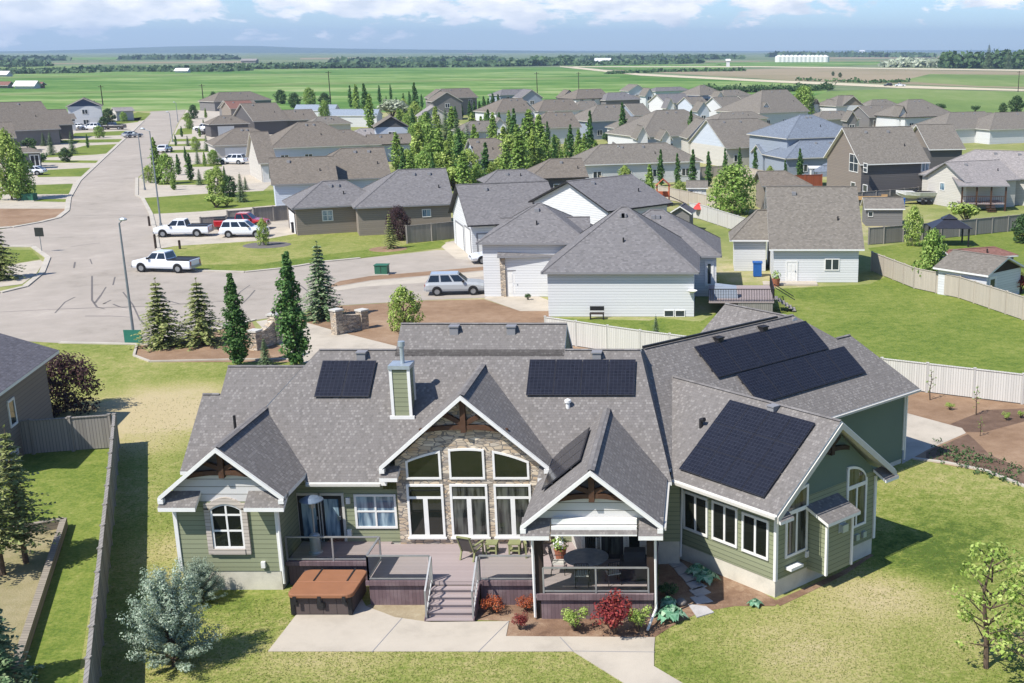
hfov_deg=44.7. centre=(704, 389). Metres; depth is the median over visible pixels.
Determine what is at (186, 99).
crop field
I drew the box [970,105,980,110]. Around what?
shrub
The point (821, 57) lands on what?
grain bin
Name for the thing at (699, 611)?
paving stone
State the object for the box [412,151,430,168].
leafy tree
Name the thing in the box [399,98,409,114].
leafy tree
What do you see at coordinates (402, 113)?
leafy tree
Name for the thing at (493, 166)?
leafy tree
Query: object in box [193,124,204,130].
pickup truck
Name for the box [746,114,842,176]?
neighbour house
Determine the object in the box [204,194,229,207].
shrub
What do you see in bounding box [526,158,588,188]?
neighbour house
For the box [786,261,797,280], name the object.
door
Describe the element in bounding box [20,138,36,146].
shrub
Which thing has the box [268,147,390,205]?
neighbour house
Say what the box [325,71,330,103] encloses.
utility pole
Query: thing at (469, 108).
columnar poplar
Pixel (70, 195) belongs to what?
kerb
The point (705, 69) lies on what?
tree belt
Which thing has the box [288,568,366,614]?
hot tub
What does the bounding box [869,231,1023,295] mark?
lawn
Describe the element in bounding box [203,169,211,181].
leafy tree
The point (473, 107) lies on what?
columnar poplar
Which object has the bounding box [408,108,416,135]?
columnar poplar
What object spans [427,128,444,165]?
columnar poplar
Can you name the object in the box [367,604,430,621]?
gravel bed
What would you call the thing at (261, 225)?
leafy tree
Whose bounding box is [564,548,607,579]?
patio table
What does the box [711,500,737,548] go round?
window
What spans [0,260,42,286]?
sidewalk
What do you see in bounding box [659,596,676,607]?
hosta plant
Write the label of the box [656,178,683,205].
play house
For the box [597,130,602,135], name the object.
window
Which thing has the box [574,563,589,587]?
patio chair
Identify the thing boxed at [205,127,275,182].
neighbour house
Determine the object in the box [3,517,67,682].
retaining wall
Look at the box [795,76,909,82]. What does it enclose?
tree belt
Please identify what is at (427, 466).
window
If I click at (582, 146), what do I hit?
columnar poplar
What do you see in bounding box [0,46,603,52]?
hills
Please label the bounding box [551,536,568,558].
flower pot
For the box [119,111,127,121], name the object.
leafy tree
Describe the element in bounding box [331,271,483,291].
gutter pan
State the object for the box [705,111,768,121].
neighbour house
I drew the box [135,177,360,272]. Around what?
kerb
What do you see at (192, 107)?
leafy tree
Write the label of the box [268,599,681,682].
patio
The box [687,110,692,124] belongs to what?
columnar poplar
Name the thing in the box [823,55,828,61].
grain bin
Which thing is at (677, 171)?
columnar poplar
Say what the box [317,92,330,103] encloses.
leafy tree
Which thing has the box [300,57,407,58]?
field
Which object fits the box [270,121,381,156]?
neighbour house
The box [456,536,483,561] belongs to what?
lounge chair
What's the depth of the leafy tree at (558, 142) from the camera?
228.99 m
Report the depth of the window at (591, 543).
46.98 m
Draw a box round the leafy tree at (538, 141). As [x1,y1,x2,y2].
[525,135,544,159]
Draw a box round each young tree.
[947,540,1023,668]
[981,556,1023,660]
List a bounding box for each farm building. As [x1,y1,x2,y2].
[0,71,13,76]
[0,81,13,87]
[12,81,42,88]
[174,68,191,72]
[240,59,258,62]
[594,58,610,60]
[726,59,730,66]
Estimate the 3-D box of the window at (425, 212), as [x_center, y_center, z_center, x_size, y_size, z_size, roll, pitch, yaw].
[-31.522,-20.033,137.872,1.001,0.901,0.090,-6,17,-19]
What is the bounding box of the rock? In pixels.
[675,597,686,605]
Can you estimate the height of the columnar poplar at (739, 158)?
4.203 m
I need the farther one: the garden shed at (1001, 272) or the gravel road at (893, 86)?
the gravel road at (893, 86)
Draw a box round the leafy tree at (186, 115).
[183,112,191,120]
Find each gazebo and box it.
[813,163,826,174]
[926,214,972,246]
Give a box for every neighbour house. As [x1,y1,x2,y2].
[0,101,60,146]
[0,122,16,152]
[0,333,58,475]
[20,147,41,165]
[47,109,76,138]
[66,97,102,124]
[111,107,134,120]
[198,91,271,115]
[202,102,316,136]
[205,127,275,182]
[220,100,251,114]
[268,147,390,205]
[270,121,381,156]
[282,168,452,235]
[306,116,352,129]
[354,128,374,135]
[366,114,411,160]
[415,105,448,128]
[424,88,478,119]
[448,169,672,253]
[451,117,506,137]
[464,138,531,170]
[473,98,535,129]
[475,203,721,316]
[488,89,542,104]
[519,99,581,143]
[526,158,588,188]
[555,89,604,104]
[570,142,702,182]
[574,103,649,139]
[576,101,597,111]
[599,92,641,103]
[605,109,705,148]
[605,116,640,130]
[619,84,653,108]
[647,87,688,111]
[676,85,717,118]
[679,117,770,166]
[705,90,751,116]
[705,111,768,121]
[714,89,809,124]
[728,186,864,285]
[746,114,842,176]
[753,170,812,208]
[808,124,965,191]
[810,95,863,113]
[812,110,861,126]
[841,105,892,126]
[863,99,896,104]
[874,99,949,126]
[910,111,1023,143]
[918,149,1023,211]
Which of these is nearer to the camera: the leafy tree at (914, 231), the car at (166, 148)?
the leafy tree at (914, 231)
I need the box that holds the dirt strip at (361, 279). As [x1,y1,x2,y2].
[329,267,482,286]
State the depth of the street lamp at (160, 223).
142.26 m
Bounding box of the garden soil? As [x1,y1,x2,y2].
[907,391,1023,472]
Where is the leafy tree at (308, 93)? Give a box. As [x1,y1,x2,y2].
[302,87,316,103]
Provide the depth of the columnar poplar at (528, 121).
231.91 m
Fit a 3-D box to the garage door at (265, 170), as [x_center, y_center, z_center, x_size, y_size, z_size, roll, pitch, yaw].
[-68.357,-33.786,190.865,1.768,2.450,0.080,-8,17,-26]
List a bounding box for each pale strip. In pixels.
[0,74,329,77]
[0,89,199,94]
[250,77,619,85]
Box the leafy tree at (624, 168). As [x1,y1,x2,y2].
[618,165,629,174]
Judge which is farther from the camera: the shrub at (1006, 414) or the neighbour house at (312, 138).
the neighbour house at (312, 138)
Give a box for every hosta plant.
[655,604,688,623]
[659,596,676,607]
[685,563,706,575]
[692,569,720,584]
[748,598,763,607]
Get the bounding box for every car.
[28,165,47,174]
[75,123,84,128]
[121,131,142,137]
[157,145,172,151]
[468,252,482,263]
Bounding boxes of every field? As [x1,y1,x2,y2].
[0,66,189,68]
[0,67,826,111]
[53,63,108,63]
[70,57,122,59]
[120,61,240,62]
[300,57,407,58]
[584,64,732,70]
[619,68,1023,87]
[705,60,882,66]
[706,61,759,61]
[829,56,939,58]
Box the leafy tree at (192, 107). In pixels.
[188,104,198,118]
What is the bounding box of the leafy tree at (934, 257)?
[911,228,948,276]
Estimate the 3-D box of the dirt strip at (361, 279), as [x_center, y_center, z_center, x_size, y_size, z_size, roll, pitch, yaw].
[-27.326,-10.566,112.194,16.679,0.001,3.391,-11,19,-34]
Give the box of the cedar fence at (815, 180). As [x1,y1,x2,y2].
[796,174,822,185]
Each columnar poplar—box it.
[85,134,89,147]
[148,137,161,183]
[169,172,176,189]
[175,154,181,174]
[183,146,186,161]
[184,153,195,180]
[202,152,206,165]
[207,174,212,194]
[219,273,254,364]
[270,251,311,364]
[347,85,352,106]
[350,84,360,108]
[359,83,366,108]
[363,93,376,127]
[377,85,381,103]
[388,132,403,169]
[389,85,391,99]
[395,108,401,120]
[398,147,406,168]
[403,150,417,168]
[407,91,411,106]
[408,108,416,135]
[408,122,425,161]
[410,82,419,109]
[420,94,423,107]
[421,112,430,142]
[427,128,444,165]
[428,152,434,167]
[430,106,442,135]
[438,140,454,180]
[444,106,458,135]
[447,130,453,145]
[452,128,462,167]
[453,150,472,183]
[454,106,459,125]
[467,101,472,116]
[467,112,476,121]
[469,124,476,137]
[472,101,475,116]
[480,142,491,176]
[481,96,486,106]
[484,109,489,119]
[486,112,499,137]
[490,93,494,103]
[496,144,514,169]
[499,126,506,141]
[506,110,512,134]
[509,108,516,134]
[509,132,529,168]
[513,124,520,139]
[518,109,538,142]
[527,128,543,168]
[534,114,547,151]
[540,132,554,159]
[545,121,550,145]
[551,134,558,157]
[559,150,563,157]
[562,138,567,157]
[565,124,574,157]
[572,129,581,154]
[578,133,588,153]
[584,111,593,150]
[618,102,627,125]
[644,164,656,189]
[656,149,664,184]
[674,153,681,182]
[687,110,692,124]
[687,149,697,179]
[704,151,712,185]
[722,148,728,175]
[737,147,743,164]
[752,147,758,168]
[796,148,804,174]
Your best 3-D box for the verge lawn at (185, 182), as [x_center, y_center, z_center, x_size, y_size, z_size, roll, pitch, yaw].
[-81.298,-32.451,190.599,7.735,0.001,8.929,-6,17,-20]
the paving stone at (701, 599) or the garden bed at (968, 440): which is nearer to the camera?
the paving stone at (701, 599)
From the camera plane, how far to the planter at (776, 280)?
106.81 m
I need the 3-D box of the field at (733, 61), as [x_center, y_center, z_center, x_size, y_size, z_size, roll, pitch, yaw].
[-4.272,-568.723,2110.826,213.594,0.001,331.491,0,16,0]
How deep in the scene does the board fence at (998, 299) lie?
102.03 m
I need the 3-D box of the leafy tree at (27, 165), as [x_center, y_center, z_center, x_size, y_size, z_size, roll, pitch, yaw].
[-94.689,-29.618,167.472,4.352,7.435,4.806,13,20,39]
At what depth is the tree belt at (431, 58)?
2149.75 m
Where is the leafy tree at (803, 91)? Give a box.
[794,85,815,113]
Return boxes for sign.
[34,228,43,250]
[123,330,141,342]
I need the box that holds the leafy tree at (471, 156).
[455,148,480,181]
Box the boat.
[896,188,936,204]
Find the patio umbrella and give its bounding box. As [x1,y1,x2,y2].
[694,203,700,209]
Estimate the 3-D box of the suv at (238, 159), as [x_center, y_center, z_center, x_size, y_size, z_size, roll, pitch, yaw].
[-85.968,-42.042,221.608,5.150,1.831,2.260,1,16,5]
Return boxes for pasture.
[804,89,1023,112]
[906,74,1023,86]
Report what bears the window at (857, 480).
in the bungalow
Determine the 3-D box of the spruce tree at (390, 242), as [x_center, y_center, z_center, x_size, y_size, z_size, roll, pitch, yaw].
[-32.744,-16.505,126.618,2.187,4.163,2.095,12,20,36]
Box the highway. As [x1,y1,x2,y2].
[560,66,1023,70]
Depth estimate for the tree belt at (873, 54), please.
3523.39 m
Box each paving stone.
[668,562,682,567]
[674,564,686,575]
[680,572,695,582]
[686,580,706,588]
[688,604,713,617]
[689,586,710,595]
[690,595,712,604]
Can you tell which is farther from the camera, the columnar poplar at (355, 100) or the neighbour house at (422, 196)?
the columnar poplar at (355, 100)
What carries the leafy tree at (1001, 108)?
on the pasture at (964, 101)
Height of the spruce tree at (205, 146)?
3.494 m
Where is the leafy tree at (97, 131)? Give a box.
[93,125,105,137]
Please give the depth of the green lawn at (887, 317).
92.80 m
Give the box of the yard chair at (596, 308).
[589,306,603,319]
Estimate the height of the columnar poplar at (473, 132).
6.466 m
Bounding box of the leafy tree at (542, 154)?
[537,147,548,162]
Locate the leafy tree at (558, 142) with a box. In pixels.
[549,135,562,157]
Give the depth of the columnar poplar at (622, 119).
266.98 m
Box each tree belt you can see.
[0,54,71,60]
[0,58,53,66]
[0,65,115,73]
[74,64,253,71]
[118,53,240,59]
[201,59,520,68]
[327,54,507,61]
[506,54,578,65]
[552,53,745,60]
[568,57,705,65]
[604,67,746,73]
[703,81,836,92]
[765,50,937,57]
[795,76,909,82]
[878,56,944,67]
[937,48,1023,68]
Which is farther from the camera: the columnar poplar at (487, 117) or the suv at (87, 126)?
the suv at (87, 126)
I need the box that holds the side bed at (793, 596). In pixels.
[775,554,872,605]
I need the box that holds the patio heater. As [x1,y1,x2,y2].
[299,495,323,555]
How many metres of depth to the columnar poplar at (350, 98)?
434.70 m
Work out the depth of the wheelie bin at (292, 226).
138.00 m
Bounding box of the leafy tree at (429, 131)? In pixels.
[421,122,436,144]
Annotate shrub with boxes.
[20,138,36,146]
[40,152,46,162]
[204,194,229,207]
[221,197,233,205]
[377,99,409,116]
[435,166,461,188]
[480,593,504,612]
[511,611,528,629]
[514,593,533,610]
[561,606,589,630]
[590,588,633,633]
[601,133,607,141]
[628,604,653,631]
[657,582,678,595]
[936,103,946,107]
[946,402,955,409]
[947,201,979,219]
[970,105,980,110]
[1001,410,1010,418]
[1017,272,1023,292]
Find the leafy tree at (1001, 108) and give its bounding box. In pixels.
[998,102,1008,111]
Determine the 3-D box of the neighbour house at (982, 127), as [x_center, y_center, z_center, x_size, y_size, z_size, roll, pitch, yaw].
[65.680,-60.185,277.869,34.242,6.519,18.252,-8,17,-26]
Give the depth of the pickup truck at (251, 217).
140.15 m
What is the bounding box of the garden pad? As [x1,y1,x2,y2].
[902,413,965,463]
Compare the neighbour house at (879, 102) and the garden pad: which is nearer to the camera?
the garden pad
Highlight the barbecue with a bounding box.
[620,547,646,579]
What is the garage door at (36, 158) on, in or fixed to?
in the neighbour house at (34, 156)
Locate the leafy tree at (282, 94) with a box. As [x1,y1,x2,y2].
[273,89,286,103]
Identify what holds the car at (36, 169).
on the driveway at (6, 202)
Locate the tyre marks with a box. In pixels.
[8,181,312,324]
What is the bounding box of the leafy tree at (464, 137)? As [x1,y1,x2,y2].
[451,130,469,149]
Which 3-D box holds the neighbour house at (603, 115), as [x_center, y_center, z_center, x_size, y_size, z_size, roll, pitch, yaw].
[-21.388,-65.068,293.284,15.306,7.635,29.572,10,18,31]
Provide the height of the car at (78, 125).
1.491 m
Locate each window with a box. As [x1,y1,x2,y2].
[6,397,17,427]
[203,497,251,554]
[322,210,332,220]
[353,494,397,528]
[405,450,441,479]
[406,484,446,538]
[422,209,430,216]
[448,448,484,479]
[449,484,490,538]
[492,450,529,479]
[493,484,530,538]
[583,536,597,548]
[593,171,601,177]
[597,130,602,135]
[627,528,641,546]
[652,169,659,176]
[664,310,673,316]
[675,310,684,316]
[681,168,689,175]
[683,490,707,537]
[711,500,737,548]
[741,511,768,560]
[784,483,808,558]
[802,164,807,171]
[824,259,839,270]
[846,466,867,527]
[849,153,857,172]
[863,163,867,172]
[863,184,867,191]
[921,163,928,171]
[939,182,944,190]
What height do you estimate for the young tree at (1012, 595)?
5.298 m
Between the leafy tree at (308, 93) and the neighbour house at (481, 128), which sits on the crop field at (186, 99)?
the leafy tree at (308, 93)
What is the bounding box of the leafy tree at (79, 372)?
[45,350,104,417]
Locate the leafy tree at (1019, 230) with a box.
[1010,214,1023,243]
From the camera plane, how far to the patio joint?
42.40 m
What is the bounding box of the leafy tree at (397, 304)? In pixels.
[386,284,425,331]
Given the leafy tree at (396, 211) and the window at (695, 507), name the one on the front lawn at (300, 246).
the leafy tree at (396, 211)
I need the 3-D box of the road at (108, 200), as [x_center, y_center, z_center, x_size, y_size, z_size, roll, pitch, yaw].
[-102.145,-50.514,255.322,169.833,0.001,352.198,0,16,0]
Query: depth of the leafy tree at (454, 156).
195.87 m
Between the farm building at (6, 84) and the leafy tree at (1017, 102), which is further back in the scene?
the farm building at (6, 84)
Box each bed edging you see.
[133,344,287,361]
[913,457,1023,486]
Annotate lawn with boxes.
[0,184,72,193]
[0,448,108,682]
[1,250,39,262]
[33,320,1023,682]
[36,199,65,201]
[37,168,89,176]
[42,160,97,162]
[45,144,115,156]
[60,139,121,142]
[73,131,124,136]
[114,112,150,120]
[114,117,140,123]
[145,190,274,213]
[158,179,207,184]
[164,232,450,264]
[167,144,196,145]
[170,149,207,152]
[173,139,203,140]
[175,128,191,134]
[183,164,221,166]
[560,318,704,335]
[650,277,1023,372]
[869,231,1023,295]
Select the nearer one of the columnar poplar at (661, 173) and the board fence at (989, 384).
the board fence at (989, 384)
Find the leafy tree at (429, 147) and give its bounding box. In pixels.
[423,142,440,165]
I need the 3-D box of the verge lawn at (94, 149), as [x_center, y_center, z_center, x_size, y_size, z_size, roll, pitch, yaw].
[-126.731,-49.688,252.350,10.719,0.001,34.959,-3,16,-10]
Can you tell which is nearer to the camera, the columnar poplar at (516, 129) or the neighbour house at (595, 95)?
the columnar poplar at (516, 129)
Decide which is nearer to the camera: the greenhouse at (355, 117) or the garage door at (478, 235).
the garage door at (478, 235)
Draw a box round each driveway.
[0,121,140,226]
[138,110,271,197]
[153,205,294,247]
[256,320,396,362]
[442,241,469,259]
[484,296,548,310]
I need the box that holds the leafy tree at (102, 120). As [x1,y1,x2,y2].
[97,116,107,125]
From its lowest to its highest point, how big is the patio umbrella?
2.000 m
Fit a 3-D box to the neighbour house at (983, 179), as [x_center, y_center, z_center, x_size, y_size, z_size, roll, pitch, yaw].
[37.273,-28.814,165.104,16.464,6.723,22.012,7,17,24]
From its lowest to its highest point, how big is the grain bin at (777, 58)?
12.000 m
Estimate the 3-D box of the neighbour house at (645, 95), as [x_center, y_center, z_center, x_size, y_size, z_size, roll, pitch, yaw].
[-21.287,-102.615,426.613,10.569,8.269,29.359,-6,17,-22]
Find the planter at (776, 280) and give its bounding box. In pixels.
[772,271,780,286]
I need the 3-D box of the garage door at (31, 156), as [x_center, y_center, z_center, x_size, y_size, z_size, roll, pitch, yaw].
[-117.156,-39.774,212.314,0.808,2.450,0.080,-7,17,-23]
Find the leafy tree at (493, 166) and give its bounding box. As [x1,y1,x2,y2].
[485,161,498,174]
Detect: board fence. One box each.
[18,413,111,454]
[83,413,120,682]
[199,215,226,228]
[226,209,252,216]
[252,205,287,220]
[405,221,453,243]
[544,316,684,348]
[599,175,716,208]
[689,202,744,228]
[700,164,763,177]
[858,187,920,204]
[868,214,1022,244]
[870,251,1023,319]
[880,357,1023,403]
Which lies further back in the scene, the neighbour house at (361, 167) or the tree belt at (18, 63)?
the tree belt at (18, 63)
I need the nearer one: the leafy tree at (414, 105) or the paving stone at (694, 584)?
the paving stone at (694, 584)
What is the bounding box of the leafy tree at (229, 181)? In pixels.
[218,175,236,196]
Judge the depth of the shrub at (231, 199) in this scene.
161.81 m
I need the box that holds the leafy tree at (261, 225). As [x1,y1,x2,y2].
[255,217,269,245]
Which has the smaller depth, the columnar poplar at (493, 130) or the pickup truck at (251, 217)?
the pickup truck at (251, 217)
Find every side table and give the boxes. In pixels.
[484,539,498,554]
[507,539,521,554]
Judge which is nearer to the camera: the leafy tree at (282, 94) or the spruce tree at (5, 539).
the spruce tree at (5, 539)
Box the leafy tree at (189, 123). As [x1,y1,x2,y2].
[184,119,193,128]
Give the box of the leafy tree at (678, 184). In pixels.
[672,180,686,190]
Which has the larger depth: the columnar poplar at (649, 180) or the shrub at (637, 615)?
the columnar poplar at (649, 180)
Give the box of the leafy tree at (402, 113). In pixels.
[394,110,405,121]
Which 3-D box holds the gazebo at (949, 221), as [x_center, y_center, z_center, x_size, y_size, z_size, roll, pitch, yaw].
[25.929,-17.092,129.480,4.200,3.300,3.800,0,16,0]
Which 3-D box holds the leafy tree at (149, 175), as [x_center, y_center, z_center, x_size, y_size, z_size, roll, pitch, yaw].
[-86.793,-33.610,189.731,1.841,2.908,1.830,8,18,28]
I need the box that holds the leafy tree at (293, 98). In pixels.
[287,92,302,107]
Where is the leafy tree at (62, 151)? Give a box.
[58,147,72,161]
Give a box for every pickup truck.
[102,122,126,129]
[131,249,201,272]
[153,218,213,237]
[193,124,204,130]
[213,212,270,226]
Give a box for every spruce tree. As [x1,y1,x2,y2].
[0,232,25,281]
[0,424,61,563]
[0,462,41,575]
[0,608,44,682]
[40,134,46,145]
[46,131,56,154]
[68,133,77,153]
[128,277,196,351]
[166,277,226,350]
[193,150,200,163]
[195,169,204,184]
[203,135,208,150]
[235,174,250,202]
[243,178,248,189]
[256,339,272,364]
[301,241,351,322]
[382,211,399,249]
[441,110,447,128]
[442,117,450,140]
[452,119,460,146]
[463,122,469,145]
[653,314,659,331]
[983,44,993,68]
[1003,50,1013,68]
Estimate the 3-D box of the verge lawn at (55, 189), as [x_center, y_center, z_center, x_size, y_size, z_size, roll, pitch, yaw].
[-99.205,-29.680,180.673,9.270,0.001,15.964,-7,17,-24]
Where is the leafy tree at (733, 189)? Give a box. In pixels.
[707,163,758,213]
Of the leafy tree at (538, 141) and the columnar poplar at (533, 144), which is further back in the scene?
the leafy tree at (538, 141)
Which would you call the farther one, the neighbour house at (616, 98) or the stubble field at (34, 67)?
the stubble field at (34, 67)
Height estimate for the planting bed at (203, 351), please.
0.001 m
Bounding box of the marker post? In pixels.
[153,234,156,248]
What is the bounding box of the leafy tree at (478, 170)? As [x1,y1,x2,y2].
[469,163,484,183]
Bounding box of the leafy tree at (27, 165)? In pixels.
[0,149,35,199]
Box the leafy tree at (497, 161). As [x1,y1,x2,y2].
[492,156,503,169]
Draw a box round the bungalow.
[157,303,920,630]
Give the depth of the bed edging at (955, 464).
60.58 m
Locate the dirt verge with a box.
[0,209,63,226]
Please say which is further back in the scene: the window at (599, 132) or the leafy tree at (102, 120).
the leafy tree at (102, 120)
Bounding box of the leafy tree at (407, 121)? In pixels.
[403,113,410,132]
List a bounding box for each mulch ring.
[243,242,290,247]
[369,246,406,251]
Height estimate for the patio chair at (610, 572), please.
0.996 m
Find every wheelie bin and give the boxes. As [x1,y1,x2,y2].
[290,222,293,232]
[752,261,762,275]
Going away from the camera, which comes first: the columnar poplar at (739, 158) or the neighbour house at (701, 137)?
the columnar poplar at (739, 158)
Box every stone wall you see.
[246,308,282,350]
[328,308,368,334]
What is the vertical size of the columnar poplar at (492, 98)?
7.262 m
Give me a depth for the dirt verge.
152.74 m
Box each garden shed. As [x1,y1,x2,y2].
[670,203,695,223]
[686,180,707,194]
[860,197,904,225]
[933,249,1023,296]
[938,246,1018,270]
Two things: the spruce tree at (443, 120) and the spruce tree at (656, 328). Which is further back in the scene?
the spruce tree at (443, 120)
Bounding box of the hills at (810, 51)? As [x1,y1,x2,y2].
[0,50,1017,51]
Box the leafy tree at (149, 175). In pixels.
[141,165,152,182]
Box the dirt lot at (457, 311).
[300,299,593,348]
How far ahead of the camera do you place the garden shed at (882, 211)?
143.50 m
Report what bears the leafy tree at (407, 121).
on the town lots at (726, 273)
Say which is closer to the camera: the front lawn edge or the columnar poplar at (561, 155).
the front lawn edge
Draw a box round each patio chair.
[548,546,566,575]
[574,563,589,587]
[586,537,599,565]
[605,561,621,586]
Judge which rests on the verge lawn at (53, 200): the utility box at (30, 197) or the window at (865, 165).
the utility box at (30, 197)
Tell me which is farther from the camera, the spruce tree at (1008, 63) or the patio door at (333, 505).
the spruce tree at (1008, 63)
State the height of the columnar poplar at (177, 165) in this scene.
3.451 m
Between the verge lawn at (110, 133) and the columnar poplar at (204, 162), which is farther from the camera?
the verge lawn at (110, 133)
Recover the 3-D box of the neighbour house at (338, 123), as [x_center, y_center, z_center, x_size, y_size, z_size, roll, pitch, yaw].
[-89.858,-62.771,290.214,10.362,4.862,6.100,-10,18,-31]
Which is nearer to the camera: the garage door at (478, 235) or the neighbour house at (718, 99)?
the garage door at (478, 235)
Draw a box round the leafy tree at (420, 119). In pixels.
[415,115,432,125]
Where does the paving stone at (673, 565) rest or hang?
on the planting bed at (725, 592)
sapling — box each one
[927,371,936,399]
[973,387,981,414]
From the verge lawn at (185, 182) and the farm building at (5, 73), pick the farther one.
the farm building at (5, 73)
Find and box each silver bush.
[116,557,224,673]
[180,556,227,602]
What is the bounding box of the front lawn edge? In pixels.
[196,241,444,270]
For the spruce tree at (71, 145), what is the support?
on the verge lawn at (94, 149)
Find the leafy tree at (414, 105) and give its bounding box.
[407,101,421,121]
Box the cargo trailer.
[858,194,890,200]
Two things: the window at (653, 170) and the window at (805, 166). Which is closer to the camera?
the window at (653, 170)
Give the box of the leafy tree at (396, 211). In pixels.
[385,204,411,240]
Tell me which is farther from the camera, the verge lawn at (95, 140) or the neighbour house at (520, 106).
the neighbour house at (520, 106)
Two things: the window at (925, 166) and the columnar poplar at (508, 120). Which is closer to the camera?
the window at (925, 166)
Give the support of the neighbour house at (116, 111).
on the verge lawn at (124, 122)
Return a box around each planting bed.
[0,529,56,671]
[136,322,288,361]
[476,559,776,636]
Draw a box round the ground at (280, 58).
[0,52,1023,91]
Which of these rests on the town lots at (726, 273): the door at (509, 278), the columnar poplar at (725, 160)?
the columnar poplar at (725, 160)
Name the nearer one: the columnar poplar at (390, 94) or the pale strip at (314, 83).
the columnar poplar at (390, 94)
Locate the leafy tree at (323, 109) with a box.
[317,100,330,116]
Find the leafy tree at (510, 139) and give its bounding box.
[499,134,515,165]
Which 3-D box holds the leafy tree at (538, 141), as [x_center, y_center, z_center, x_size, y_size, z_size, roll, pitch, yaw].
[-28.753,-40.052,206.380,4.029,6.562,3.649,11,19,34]
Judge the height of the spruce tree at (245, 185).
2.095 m
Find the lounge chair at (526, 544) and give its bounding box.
[523,540,533,557]
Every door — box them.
[29,155,35,165]
[34,154,39,165]
[217,126,233,135]
[225,147,248,160]
[262,166,270,182]
[288,208,296,233]
[296,493,324,541]
[317,493,347,541]
[455,220,464,250]
[464,225,471,253]
[476,233,486,251]
[506,270,517,296]
[598,536,625,558]
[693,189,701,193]
[705,261,713,285]
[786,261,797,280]
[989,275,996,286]
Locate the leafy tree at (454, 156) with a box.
[449,146,455,164]
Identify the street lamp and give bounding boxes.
[118,218,133,329]
[132,132,145,189]
[140,128,161,225]
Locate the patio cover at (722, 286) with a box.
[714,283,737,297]
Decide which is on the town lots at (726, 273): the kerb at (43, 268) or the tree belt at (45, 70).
the kerb at (43, 268)
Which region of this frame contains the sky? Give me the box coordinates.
[0,0,1023,50]
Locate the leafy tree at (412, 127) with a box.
[408,123,417,150]
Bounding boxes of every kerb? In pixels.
[0,120,144,228]
[0,245,50,292]
[58,319,256,344]
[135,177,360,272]
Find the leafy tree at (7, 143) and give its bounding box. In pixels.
[0,127,29,199]
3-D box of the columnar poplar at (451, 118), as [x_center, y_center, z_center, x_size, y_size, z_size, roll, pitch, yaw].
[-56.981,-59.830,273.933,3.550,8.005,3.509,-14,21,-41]
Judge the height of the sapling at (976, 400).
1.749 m
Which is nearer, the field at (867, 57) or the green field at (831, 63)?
the green field at (831, 63)
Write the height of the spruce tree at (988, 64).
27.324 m
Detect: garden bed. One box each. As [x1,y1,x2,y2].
[926,434,1023,483]
[951,408,1023,431]
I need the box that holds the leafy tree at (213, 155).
[207,149,221,164]
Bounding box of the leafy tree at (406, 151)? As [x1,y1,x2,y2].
[398,148,417,167]
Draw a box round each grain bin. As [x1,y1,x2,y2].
[775,55,780,61]
[781,55,785,61]
[802,55,806,61]
[819,55,823,61]
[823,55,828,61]
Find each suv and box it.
[79,123,101,129]
[218,153,247,164]
[218,219,269,237]
[424,271,483,295]
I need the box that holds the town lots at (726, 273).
[0,110,1023,353]
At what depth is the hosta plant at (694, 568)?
48.04 m
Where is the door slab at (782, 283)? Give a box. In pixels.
[762,281,817,285]
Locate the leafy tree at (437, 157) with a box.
[425,152,448,167]
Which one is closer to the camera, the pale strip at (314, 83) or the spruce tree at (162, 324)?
the spruce tree at (162, 324)
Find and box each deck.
[284,536,658,621]
[709,274,795,311]
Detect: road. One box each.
[0,110,485,342]
[565,67,1023,90]
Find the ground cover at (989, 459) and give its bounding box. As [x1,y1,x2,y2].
[928,437,1023,484]
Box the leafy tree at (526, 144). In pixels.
[523,141,535,168]
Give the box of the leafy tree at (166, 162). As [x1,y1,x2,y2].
[155,152,177,183]
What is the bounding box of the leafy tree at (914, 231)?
[902,205,924,246]
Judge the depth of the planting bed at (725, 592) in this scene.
44.87 m
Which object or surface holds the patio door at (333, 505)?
in the bungalow
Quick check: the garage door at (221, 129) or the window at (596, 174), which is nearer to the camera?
the window at (596, 174)
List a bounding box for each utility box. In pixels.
[20,193,39,200]
[373,263,391,274]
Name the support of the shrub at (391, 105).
on the town lots at (726, 273)
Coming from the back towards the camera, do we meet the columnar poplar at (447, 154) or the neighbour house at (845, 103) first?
the neighbour house at (845, 103)
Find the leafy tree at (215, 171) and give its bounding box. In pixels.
[205,165,227,196]
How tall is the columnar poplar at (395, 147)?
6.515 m
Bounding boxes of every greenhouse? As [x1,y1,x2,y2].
[294,104,339,115]
[326,109,382,126]
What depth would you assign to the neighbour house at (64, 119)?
284.42 m
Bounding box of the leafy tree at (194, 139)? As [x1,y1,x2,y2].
[189,136,200,150]
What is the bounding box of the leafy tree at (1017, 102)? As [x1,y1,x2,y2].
[1008,95,1023,111]
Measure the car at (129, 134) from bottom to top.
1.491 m
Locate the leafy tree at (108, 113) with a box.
[102,108,116,122]
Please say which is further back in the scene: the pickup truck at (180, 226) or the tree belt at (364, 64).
the tree belt at (364, 64)
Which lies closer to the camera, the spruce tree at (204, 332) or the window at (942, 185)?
the spruce tree at (204, 332)
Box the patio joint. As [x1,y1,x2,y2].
[372,618,636,651]
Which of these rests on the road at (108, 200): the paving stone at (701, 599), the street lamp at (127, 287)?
the street lamp at (127, 287)

